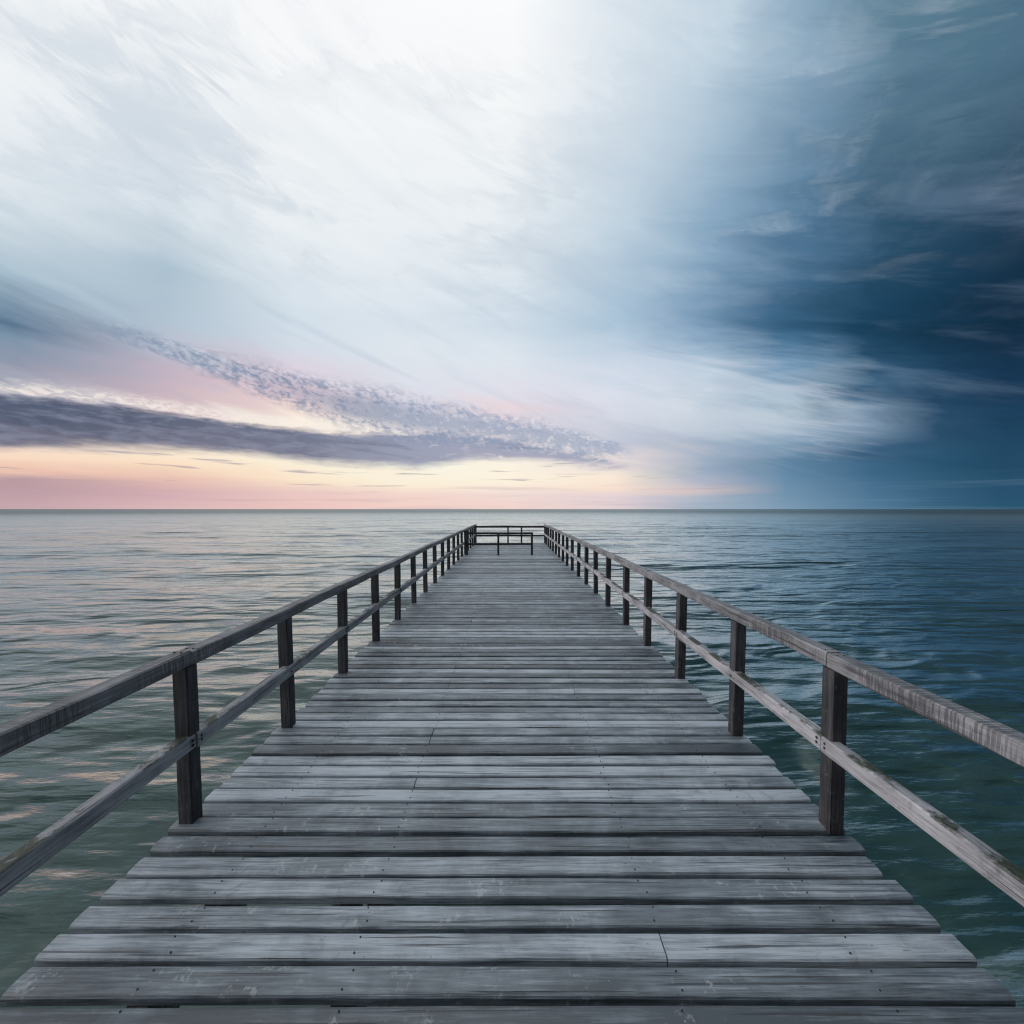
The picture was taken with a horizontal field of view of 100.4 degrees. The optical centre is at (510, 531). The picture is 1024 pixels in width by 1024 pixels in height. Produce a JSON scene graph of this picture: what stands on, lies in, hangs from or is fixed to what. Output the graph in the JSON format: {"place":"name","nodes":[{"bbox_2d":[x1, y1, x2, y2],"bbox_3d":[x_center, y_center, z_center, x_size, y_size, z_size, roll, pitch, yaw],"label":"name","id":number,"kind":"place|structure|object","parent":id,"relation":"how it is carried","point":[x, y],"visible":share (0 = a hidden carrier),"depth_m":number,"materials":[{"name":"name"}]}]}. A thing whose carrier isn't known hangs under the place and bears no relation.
{"place":"outdoors","nodes":[
{"label":"outdoors","id":0,"kind":"place"},
{"bbox_2d":[0,509,1023,1008],"bbox_3d":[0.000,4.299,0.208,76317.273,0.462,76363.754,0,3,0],"label":"sea","id":1,"kind":"structure","parent":0,"point":[928,599],"depth_m":14.49,"materials":[{"name":"liquid"}]},
{"bbox_2d":[0,543,1023,1023],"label":"wooden pier","id":2,"kind":"structure","parent":1,"relation":"in","point":[510,727],"depth_m":2.35,"materials":[{"name":"grey wood"}]},
{"bbox_2d":[0,524,476,896],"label":"pier railing","id":3,"kind":"object","parent":2,"relation":"on","point":[181,750],"visible":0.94,"depth_m":2.68,"materials":[{"name":"grey wood"}]},
{"bbox_2d":[465,531,532,554],"bbox_3d":[-0.518,0.504,18.582,2.978,1.072,0.120,0,3,0],"label":"deck barrier","id":4,"kind":"object","parent":2,"relation":"on","point":[467,543],"visible":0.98,"depth_m":18.53,"materials":[{"name":"grey wood"}]},
{"bbox_2d":[475,526,545,542],"bbox_3d":[-0.023,0.180,25.168,4.172,1.029,0.147,0,3,0],"label":"end railing","id":5,"kind":"object","parent":2,"relation":"on","point":[508,527],"visible":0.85,"depth_m":25.10,"materials":[{"name":"grey wood"}]},
{"bbox_2d":[544,524,1023,906],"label":"pier railing","id":6,"kind":"object","parent":2,"relation":"on","point":[827,738],"visible":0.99,"depth_m":2.63,"materials":[{"name":"grey wood"}]},
{"bbox_2d":[0,0,1023,508],"label":"sky","id":7,"kind":"structure","parent":0,"point":[255,254],"materials":[{"name":"blue"}]}
]}

